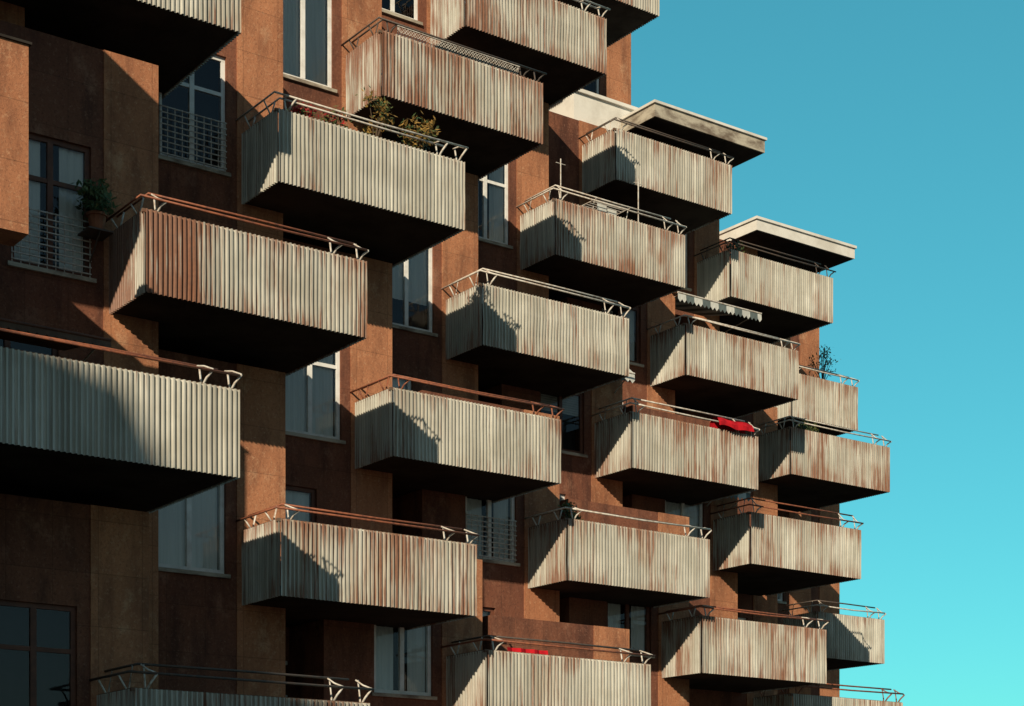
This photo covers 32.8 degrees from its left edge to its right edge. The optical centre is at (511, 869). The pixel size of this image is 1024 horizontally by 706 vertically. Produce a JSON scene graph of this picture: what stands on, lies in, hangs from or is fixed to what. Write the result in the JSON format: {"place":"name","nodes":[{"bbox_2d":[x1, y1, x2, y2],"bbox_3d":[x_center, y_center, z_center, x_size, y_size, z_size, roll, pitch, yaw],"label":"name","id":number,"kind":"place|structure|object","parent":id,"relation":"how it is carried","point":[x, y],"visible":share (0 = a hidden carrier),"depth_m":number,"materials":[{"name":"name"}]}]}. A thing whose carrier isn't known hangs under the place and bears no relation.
{"place":"outdoors","nodes":[
{"label":"outdoors","id":0,"kind":"place"},
{"bbox_2d":[631,0,1023,705],"label":"sky","id":1,"kind":"structure","parent":0,"point":[893,130],"materials":[{"name":"blue"}]},
{"bbox_3d":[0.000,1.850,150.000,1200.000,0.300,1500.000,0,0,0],"label":"ground","id":2,"kind":"structure","parent":0,"visible":0},
{"bbox_2d":[0,1,24,26],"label":"wall bay","id":3,"kind":"object","parent":2,"relation":"on","point":[12,13],"depth_m":24.14,"materials":[{"name":"brown paint"}]},
{"bbox_2d":[0,0,240,99],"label":"balcony","id":4,"kind":"structure","parent":3,"relation":"attached to","point":[178,42],"depth_m":24.84,"materials":[{"name":"metal"}]},
{"bbox_2d":[0,493,148,705],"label":"wall bay","id":5,"kind":"object","parent":2,"relation":"on","point":[90,563],"depth_m":22.90,"materials":[{"name":"brown stone"}]},
{"bbox_2d":[0,600,75,705],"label":"window set","id":6,"kind":"structure","parent":5,"relation":"attached to","point":[35,651],"depth_m":22.71,"materials":[{"name":"black glass"}]},
{"bbox_2d":[89,663,373,705],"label":"balcony","id":7,"kind":"structure","parent":5,"relation":"attached to","point":[147,696],"depth_m":22.68,"materials":[{"name":"metal"}]},
{"bbox_2d":[0,20,157,688],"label":"wall bay","id":8,"kind":"object","parent":2,"relation":"on","point":[102,105],"depth_m":24.29,"materials":[{"name":"brown stone"}]},
{"bbox_2d":[0,133,96,356],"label":"window set","id":9,"kind":"structure","parent":8,"relation":"attached to","point":[51,243],"depth_m":24.08,"materials":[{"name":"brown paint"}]},
{"bbox_2d":[77,226,113,261],"bbox_3d":[-5.751,-8.620,24.050,0.360,0.357,0.400,0,0,-36],"label":"plant bracket","id":10,"kind":"object","parent":8,"relation":"attached to","point":[95,233],"visible":1,"depth_m":24.02,"materials":[{"name":"black metal"}]},
{"bbox_2d":[70,178,120,228],"bbox_3d":[-5.748,-9.156,23.954,0.663,0.711,0.772,0,0,0],"label":"potted plant","id":11,"kind":"object","parent":10,"relation":"on","point":[96,211],"visible":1,"depth_m":23.87,"materials":[{"name":"green plant"}]},
{"bbox_2d":[105,192,368,376],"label":"balcony","id":12,"kind":"structure","parent":8,"relation":"attached to","point":[213,292],"depth_m":24.55,"materials":[{"name":"metal"}]},
{"bbox_2d":[158,0,282,240],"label":"wall bay","id":13,"kind":"object","parent":2,"relation":"on","point":[252,53],"depth_m":27.62,"materials":[{"name":"orange paint"}]},
{"bbox_2d":[158,55,230,177],"bbox_3d":[-5.336,-9.085,27.043,1.990,7.490,0.346,0,0,-36],"label":"window set","id":14,"kind":"structure","parent":13,"relation":"attached to","point":[192,131],"depth_m":27.38,"materials":[{"name":"white paint"}]},
{"bbox_2d":[236,91,468,267],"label":"balcony","id":15,"kind":"structure","parent":13,"relation":"attached to","point":[388,201],"depth_m":27.82,"materials":[{"name":"metal"}]},
{"bbox_3d":[-2.217,-11.049,28.137,0.600,0.658,0.340,0,0,-36],"label":"plant stand","id":16,"kind":"object","parent":15,"relation":"on","visible":0},
{"bbox_2d":[355,85,396,136],"bbox_3d":[-2.205,-11.977,28.123,0.669,1.194,0.604,0,0,-38],"label":"flowering plant","id":17,"kind":"object","parent":16,"relation":"on","point":[379,112],"visible":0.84,"depth_m":28.09,"materials":[{"name":"green plant"}]},
{"bbox_3d":[-1.530,-11.049,28.637,0.600,0.658,0.340,0,0,-36],"label":"plant stand","id":18,"kind":"object","parent":15,"relation":"on","visible":0},
{"bbox_2d":[396,110,440,149],"bbox_3d":[-1.540,-11.901,28.612,0.749,1.041,0.688,0,0,0],"label":"flowering plant","id":19,"kind":"object","parent":18,"relation":"on","point":[427,128],"visible":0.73,"depth_m":28.50,"materials":[{"name":"green plant"}]},
{"bbox_3d":[-2.841,-11.049,27.719,0.600,0.658,0.340,0,0,-36],"label":"plant stand","id":20,"kind":"object","parent":15,"relation":"on","visible":0},
{"bbox_2d":[320,106,351,127],"bbox_3d":[-2.844,-11.767,27.722,0.563,0.775,0.485,0,0,-24],"label":"flowering plant","id":21,"kind":"object","parent":20,"relation":"on","point":[326,118],"visible":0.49,"depth_m":27.65,"materials":[{"name":"green plant"}]},
{"bbox_3d":[-3.326,-11.049,27.366,0.600,0.658,0.340,0,0,-36],"label":"plant stand","id":22,"kind":"object","parent":15,"relation":"on","visible":0},
{"bbox_2d":[284,101,318,117],"bbox_3d":[-3.314,-11.754,27.346,0.541,0.747,0.553,0,0,0],"label":"flowering plant","id":23,"kind":"object","parent":22,"relation":"on","point":[297,109],"visible":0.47,"depth_m":27.28,"materials":[{"name":"red plant"}]},
{"bbox_2d":[158,349,284,696],"bbox_3d":[-7.364,-2.950,29.364,3.080,9.300,9.020,0,0,-36],"label":"wall bay","id":24,"kind":"object","parent":2,"relation":"on","point":[209,622],"depth_m":26.15,"materials":[{"name":"brown stone"}]},
{"bbox_2d":[158,485,230,578],"bbox_3d":[-4.816,-2.505,25.817,1.260,7.490,0.346,0,0,-36],"label":"window set","id":25,"kind":"structure","parent":24,"relation":"attached to","point":[187,535],"depth_m":25.89,"materials":[{"name":"grey glass"}]},
{"bbox_2d":[283,0,381,137],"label":"wall bay","id":26,"kind":"object","parent":2,"relation":"on","point":[350,18],"depth_m":30.86,"materials":[{"name":"brown stone"}]},
{"bbox_2d":[283,0,336,93],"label":"window set","id":27,"kind":"structure","parent":26,"relation":"attached to","point":[304,42],"depth_m":30.63,"materials":[{"name":"white paint"}]},
{"bbox_2d":[341,17,546,179],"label":"balcony","id":28,"kind":"structure","parent":26,"relation":"attached to","point":[490,116],"depth_m":31.01,"materials":[{"name":"metal"}]},
{"bbox_2d":[283,238,391,660],"bbox_3d":[-5.954,-4.350,32.614,3.080,12.100,9.020,0,0,-36],"label":"wall bay","id":29,"kind":"object","parent":2,"relation":"on","point":[332,476],"depth_m":29.43,"materials":[{"name":"brown paint"}]},
{"bbox_2d":[285,351,345,696],"bbox_3d":[-3.701,-5.305,28.852,1.990,7.490,0.346,0,0,-36],"label":"window set","id":30,"kind":"structure","parent":29,"relation":"attached to","point":[308,402],"depth_m":29.05,"materials":[{"name":"grey glass"}]},
{"bbox_2d":[285,559,481,705],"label":"wall bay","id":31,"kind":"object","parent":2,"relation":"on","point":[334,648],"depth_m":28.29,"materials":[{"name":"brown stone"}]},
{"bbox_2d":[236,503,478,630],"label":"balcony","id":32,"kind":"structure","parent":31,"relation":"attached to","point":[358,575],"depth_m":26.21,"materials":[{"name":"metal"}]},
{"bbox_2d":[371,625,436,699],"bbox_3d":[-2.151,-2.240,28.573,1.990,4.960,0.346,0,0,-36],"label":"window set","id":33,"kind":"structure","parent":31,"relation":"attached to","point":[399,662],"depth_m":28.91,"materials":[{"name":"grey glass"}]},
{"bbox_2d":[382,0,430,44],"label":"wall bay","id":34,"kind":"object","parent":2,"relation":"on","point":[424,11],"depth_m":34.05,"materials":[{"name":"orange paint"}]},
{"bbox_2d":[382,0,422,82],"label":"window set","id":35,"kind":"structure","parent":34,"relation":"attached to","point":[400,9],"depth_m":34.03,"materials":[{"name":"white paint"}]},
{"bbox_2d":[430,0,610,107],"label":"balcony","id":36,"kind":"structure","parent":34,"relation":"attached to","point":[562,45],"depth_m":34.45,"materials":[{"name":"metal"}]},
{"bbox_2d":[392,172,477,400],"bbox_3d":[-4.544,-5.750,35.864,3.080,14.900,9.020,0,0,-36],"label":"wall bay","id":37,"kind":"object","parent":2,"relation":"on","point":[421,356],"depth_m":32.67,"materials":[{"name":"brown paint"}]},
{"bbox_2d":[392,248,437,402],"bbox_3d":[-2.291,-8.105,32.102,1.990,7.490,0.346,0,0,-36],"label":"window set","id":38,"kind":"structure","parent":37,"relation":"attached to","point":[409,290],"depth_m":32.47,"materials":[{"name":"white paint"}]},
{"bbox_2d":[392,390,558,621],"bbox_3d":[-3.004,-3.435,35.634,3.080,10.270,9.020,0,0,-36],"label":"wall bay","id":39,"kind":"object","parent":2,"relation":"on","point":[507,591],"depth_m":32.15,"materials":[{"name":"brown paint"}]},
{"bbox_2d":[350,374,564,503],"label":"balcony","id":40,"kind":"structure","parent":39,"relation":"attached to","point":[477,451],"depth_m":29.51,"materials":[{"name":"metal"}]},
{"bbox_2d":[466,497,519,616],"bbox_3d":[-0.751,-3.775,31.872,1.990,7.490,0.346,0,0,-36],"label":"window set","id":41,"kind":"structure","parent":39,"relation":"attached to","point":[487,521],"depth_m":32.12,"materials":[{"name":"grey glass"}]},
{"bbox_2d":[478,102,548,298],"bbox_3d":[-3.134,-7.150,39.114,3.080,17.700,9.020,0,0,-36],"label":"wall bay","id":42,"kind":"object","parent":2,"relation":"on","point":[528,175],"depth_m":35.93,"materials":[{"name":"brown stone"}]},
{"bbox_2d":[478,164,512,302],"bbox_3d":[-0.881,-10.905,35.352,1.990,7.490,0.346,0,0,-36],"label":"window set","id":43,"kind":"structure","parent":42,"relation":"attached to","point":[491,186],"depth_m":35.76,"materials":[{"name":"white paint"}]},
{"bbox_2d":[478,303,622,506],"bbox_3d":[-1.604,-4.835,38.934,3.080,13.070,9.020,0,0,-36],"label":"wall bay","id":44,"kind":"object","parent":2,"relation":"on","point":[579,481],"depth_m":35.67,"materials":[{"name":"brown stone"}]},
{"bbox_2d":[441,268,630,398],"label":"balcony","id":45,"kind":"structure","parent":44,"relation":"attached to","point":[545,346],"depth_m":32.81,"materials":[{"name":"metal"}]},
{"bbox_2d":[540,393,587,500],"bbox_3d":[0.649,-6.575,35.172,1.990,7.490,0.346,0,0,-36],"label":"window set","id":46,"kind":"structure","parent":44,"relation":"attached to","point":[570,412],"depth_m":35.63,"materials":[{"name":"brown paint"}]},
{"bbox_2d":[614,369,634,393],"bbox_3d":[2.034,-10.240,35.675,0.800,0.760,0.566,0,0,-36],"label":"awning","id":47,"kind":"object","parent":44,"relation":"attached to","point":[631,376],"visible":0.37,"depth_m":35.66,"materials":[{"name":"white fabric"}]},
{"bbox_2d":[482,615,628,705],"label":"wall bay","id":48,"kind":"object","parent":2,"relation":"on","point":[496,625],"depth_m":30.74,"materials":[{"name":"brown paint"}]},
{"bbox_2d":[441,635,654,705],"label":"balcony","id":49,"kind":"structure","parent":48,"relation":"attached to","point":[522,679],"depth_m":28.99,"materials":[{"name":"metal"}]},
{"bbox_2d":[507,647,547,654],"bbox_3d":[0.254,-3.570,28.898,0.840,0.200,0.100,0,0,-36],"label":"red towel","id":50,"kind":"object","parent":49,"relation":"hanging from","point":[534,651],"visible":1,"depth_m":28.94,"materials":[{"name":"fabric"}]},
{"bbox_2d":[549,111,607,221],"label":"wall bay","id":51,"kind":"object","parent":2,"relation":"on","point":[565,142],"depth_m":38.99,"materials":[{"name":"brown paint"}]},
{"bbox_2d":[578,117,733,234],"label":"balcony","id":52,"kind":"structure","parent":51,"relation":"attached to","point":[691,191],"depth_m":39.26,"materials":[{"name":"metal"}]},
{"bbox_2d":[593,33,630,104],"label":"wall bay","id":53,"kind":"object","parent":2,"relation":"on","point":[615,82],"depth_m":44.17,"materials":[{"name":"orange paint"}]},
{"bbox_2d":[584,79,598,93],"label":"window set","id":54,"kind":"structure","parent":53,"relation":"attached to","point":[589,87],"depth_m":43.89,"materials":[{"name":"glass"}]},
{"bbox_2d":[555,222,674,413],"bbox_3d":[-0.204,-6.235,42.234,3.080,15.870,9.020,0,0,-36],"label":"wall bay","id":55,"kind":"object","parent":2,"relation":"on","point":[657,311],"depth_m":39.02,"materials":[{"name":"brown paint"}]},
{"bbox_2d":[516,185,686,313],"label":"balcony","id":56,"kind":"structure","parent":55,"relation":"attached to","point":[629,263],"depth_m":36.06,"materials":[{"name":"metal"}]},
{"bbox_2d":[556,159,564,198],"bbox_3d":[0.993,-13.520,35.516,0.240,1.960,0.024,0,0,-36],"label":"post","id":57,"kind":"object","parent":56,"relation":"on","point":[560,175],"visible":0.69,"depth_m":35.51,"materials":[{"name":"grey metal"}]},
{"bbox_2d":[582,199,629,217],"bbox_3d":[1.934,-13.184,36.355,0.920,1.293,0.550,0,0,-36],"label":"clothes airer","id":58,"kind":"object","parent":56,"relation":"on","point":[601,207],"visible":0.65,"depth_m":36.22,"materials":[{"name":"white metal"}]},
{"bbox_2d":[634,179,642,221],"bbox_3d":[2.650,-13.520,36.544,0.240,1.960,0.024,0,0,-36],"label":"clothesline post","id":59,"kind":"object","parent":56,"relation":"on","point":[638,197],"visible":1,"depth_m":36.53,"materials":[{"name":"grey metal"}]},
{"bbox_2d":[601,306,643,367],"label":"window set","id":60,"kind":"structure","parent":55,"relation":"attached to","point":[630,317],"depth_m":38.94,"materials":[{"name":"brown paint"}]},
{"bbox_2d":[673,291,761,332],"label":"awning","id":61,"kind":"object","parent":55,"relation":"attached to","point":[692,304],"visible":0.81,"depth_m":40.46,"materials":[{"name":"white fabric"}]},
{"bbox_2d":[646,314,800,419],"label":"balcony","id":62,"kind":"structure","parent":55,"relation":"attached to","point":[727,375],"depth_m":39.17,"materials":[{"name":"metal"}]},
{"bbox_2d":[559,498,688,705],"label":"wall bay","id":63,"kind":"object","parent":2,"relation":"on","point":[667,691],"depth_m":34.88,"materials":[{"name":"brown paint"}]},
{"bbox_2d":[523,507,711,607],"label":"balcony","id":64,"kind":"structure","parent":63,"relation":"attached to","point":[617,564],"depth_m":32.44,"materials":[{"name":"metal"}]},
{"bbox_2d":[607,602,654,657],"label":"window set","id":65,"kind":"structure","parent":63,"relation":"attached to","point":[626,616],"depth_m":34.82,"materials":[{"name":"black glass"}]},
{"bbox_2d":[623,405,737,664],"bbox_3d":[1.176,-4.140,41.934,3.080,11.680,9.020,0,0,-36],"label":"wall bay","id":66,"kind":"object","parent":2,"relation":"on","point":[723,588],"depth_m":38.72,"materials":[{"name":"brown stone"}]},
{"bbox_2d":[591,397,759,505],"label":"balcony","id":67,"kind":"structure","parent":66,"relation":"attached to","point":[678,462],"depth_m":35.79,"materials":[{"name":"metal"}]},
{"bbox_2d":[710,417,753,433],"bbox_3d":[4.600,-9.230,36.484,1.000,0.364,0.334,0,0,-36],"label":"red blanket","id":68,"kind":"object","parent":67,"relation":"on","point":[727,425],"visible":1,"depth_m":36.42,"materials":[{"name":"fabric"}]},
{"bbox_2d":[665,500,701,537],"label":"window set","id":69,"kind":"structure","parent":66,"relation":"attached to","point":[693,514],"depth_m":38.60,"materials":[{"name":"grey glass"}]},
{"bbox_2d":[707,492,750,507],"bbox_3d":[4.774,-8.450,38.645,0.900,0.760,0.566,0,0,-36],"label":"awning","id":70,"kind":"object","parent":66,"relation":"attached to","point":[743,496],"visible":0.26,"depth_m":38.59,"materials":[{"name":"grey fabric"}]},
{"bbox_2d":[658,605,829,693],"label":"balcony","id":71,"kind":"structure","parent":66,"relation":"attached to","point":[742,656],"depth_m":34.96,"materials":[{"name":"metal"}]},
{"bbox_2d":[710,497,863,595],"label":"balcony","id":72,"kind":"structure","parent":66,"relation":"attached to","point":[789,554],"depth_m":38.78,"materials":[{"name":"metal"}]},
{"bbox_2d":[675,220,718,367],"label":"wall bay","id":73,"kind":"object","parent":2,"relation":"on","point":[699,239],"depth_m":42.37,"materials":[{"name":"brown stone"}]},
{"bbox_2d":[682,234,691,291],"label":"window set","id":74,"kind":"structure","parent":73,"relation":"attached to","point":[688,289],"depth_m":42.23,"materials":[{"name":"white paint"}]},
{"bbox_2d":[694,237,835,343],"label":"balcony","id":75,"kind":"structure","parent":73,"relation":"attached to","point":[787,301],"depth_m":42.48,"materials":[{"name":"metal"}]},
{"bbox_2d":[675,407,777,694],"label":"wall bay","id":76,"kind":"object","parent":2,"relation":"on","point":[768,492],"depth_m":42.60,"materials":[{"name":"brown stone"}]},
{"bbox_2d":[754,416,890,512],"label":"balcony","id":77,"kind":"structure","parent":76,"relation":"attached to","point":[825,470],"depth_m":42.62,"materials":[{"name":"metal"}]},
{"bbox_2d":[689,689,773,705],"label":"wall bay","id":78,"kind":"object","parent":2,"relation":"on","point":[698,697],"depth_m":37.80,"materials":[{"name":"brown stone"}]},
{"bbox_2d":[753,683,904,705],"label":"balcony","id":79,"kind":"structure","parent":78,"relation":"attached to","point":[783,699],"depth_m":38.03,"materials":[{"name":"metal"}]},
{"bbox_2d":[719,239,757,263],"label":"wall bay","id":80,"kind":"object","parent":2,"relation":"on","point":[749,251],"depth_m":45.82,"materials":[{"name":"brown stone"}]},
{"bbox_2d":[719,216,856,272],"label":"roof canopy","id":81,"kind":"object","parent":80,"relation":"on","point":[827,252],"visible":0.36,"depth_m":45.91,"materials":[{"name":"concrete"}]},
{"bbox_2d":[776,365,859,440],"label":"balcony","id":82,"kind":"structure","parent":80,"relation":"attached to","point":[827,402],"depth_m":44.81,"materials":[{"name":"metal"}]},
{"bbox_2d":[773,338,789,348],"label":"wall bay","id":83,"kind":"object","parent":2,"relation":"on","point":[783,344],"depth_m":49.23,"materials":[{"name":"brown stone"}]},
{"bbox_2d":[778,440,810,705],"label":"wall bay","id":84,"kind":"object","parent":2,"relation":"on","point":[797,596],"depth_m":46.33,"materials":[{"name":"brown stone"}]},
{"bbox_2d":[778,593,786,603],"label":"window set","id":85,"kind":"structure","parent":84,"relation":"attached to","point":[780,601],"depth_m":46.10,"materials":[{"name":"grey glass"}]},
{"bbox_2d":[781,600,885,670],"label":"balcony","id":86,"kind":"structure","parent":84,"relation":"attached to","point":[854,641],"depth_m":43.93,"materials":[{"name":"metal"}]},
{"bbox_2d":[790,328,818,410],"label":"wall bay","id":87,"kind":"object","parent":2,"relation":"on","point":[808,347],"depth_m":52.40,"materials":[{"name":"brown stone"}]},
{"bbox_2d":[811,504,839,696],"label":"wall bay","id":88,"kind":"object","parent":2,"relation":"on","point":[831,592],"depth_m":50.18,"materials":[{"name":"brown stone"}]},
{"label":"wall bay","id":89,"kind":"object","parent":2,"relation":"on","visible":0},
{"bbox_2d":[558,0,658,46],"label":"balcony","id":90,"kind":"structure","parent":89,"relation":"attached to","point":[624,17],"depth_m":38.51,"materials":[{"name":"metal"}]},
{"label":"wall bay","id":91,"kind":"object","parent":2,"relation":"on","visible":0},
{"bbox_2d":[0,33,31,246],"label":"projecting wall","id":92,"kind":"structure","parent":91,"relation":"attached to","point":[14,141],"depth_m":19.91,"materials":[{"name":"orange stone"}]},
{"bbox_2d":[0,318,111,361],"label":"awning","id":93,"kind":"object","parent":91,"relation":"attached to","point":[9,324],"visible":0.76,"depth_m":22.40,"materials":[{"name":"brown paint"}]},
{"bbox_2d":[0,328,242,513],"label":"balcony","id":94,"kind":"structure","parent":91,"relation":"attached to","point":[78,432],"depth_m":21.50,"materials":[{"name":"metal"}]},
{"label":"wall bay","id":95,"kind":"object","parent":2,"relation":"on","visible":0},
{"bbox_2d":[549,89,766,172],"bbox_3d":[2.406,-17.218,41.774,4.860,0.725,5.540,0,0,-36],"label":"roof canopy","id":96,"kind":"object","parent":95,"relation":"on","point":[740,146],"visible":0.36,"depth_m":39.78,"materials":[{"name":"concrete"}]},
{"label":"plant stand","id":97,"kind":"object","parent":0,"visible":0},
{"bbox_2d":[722,242,744,259],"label":"potted plant","id":98,"kind":"object","parent":97,"relation":"on","point":[730,247],"visible":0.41,"depth_m":42.07,"materials":[{"name":"green plant"}]},
{"bbox_3d":[1.068,-5.764,32.118,0.600,0.708,0.340,0,0,-36],"label":"plant stand","id":99,"kind":"object","parent":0,"visible":0},
{"bbox_2d":[558,500,582,535],"bbox_3d":[1.082,-6.456,32.094,0.503,0.672,0.617,0,0,0],"label":"potted plant","id":100,"kind":"object","parent":99,"relation":"on","point":[568,512],"visible":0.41,"depth_m":32.00,"materials":[{"name":"green plant"}]},
{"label":"plant stand","id":101,"kind":"object","parent":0,"visible":0},
{"bbox_2d":[793,418,819,431],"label":"potted plant","id":102,"kind":"object","parent":101,"relation":"on","point":[806,427],"visible":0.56,"depth_m":42.47,"materials":[{"name":"green plant"}]},
{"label":"plant stand","id":103,"kind":"object","parent":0,"visible":0},
{"bbox_2d":[808,344,840,379],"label":"tall potted plant","id":104,"kind":"object","parent":103,"relation":"on","point":[823,367],"visible":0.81,"depth_m":45.34,"materials":[{"name":"green plant"}]}
]}

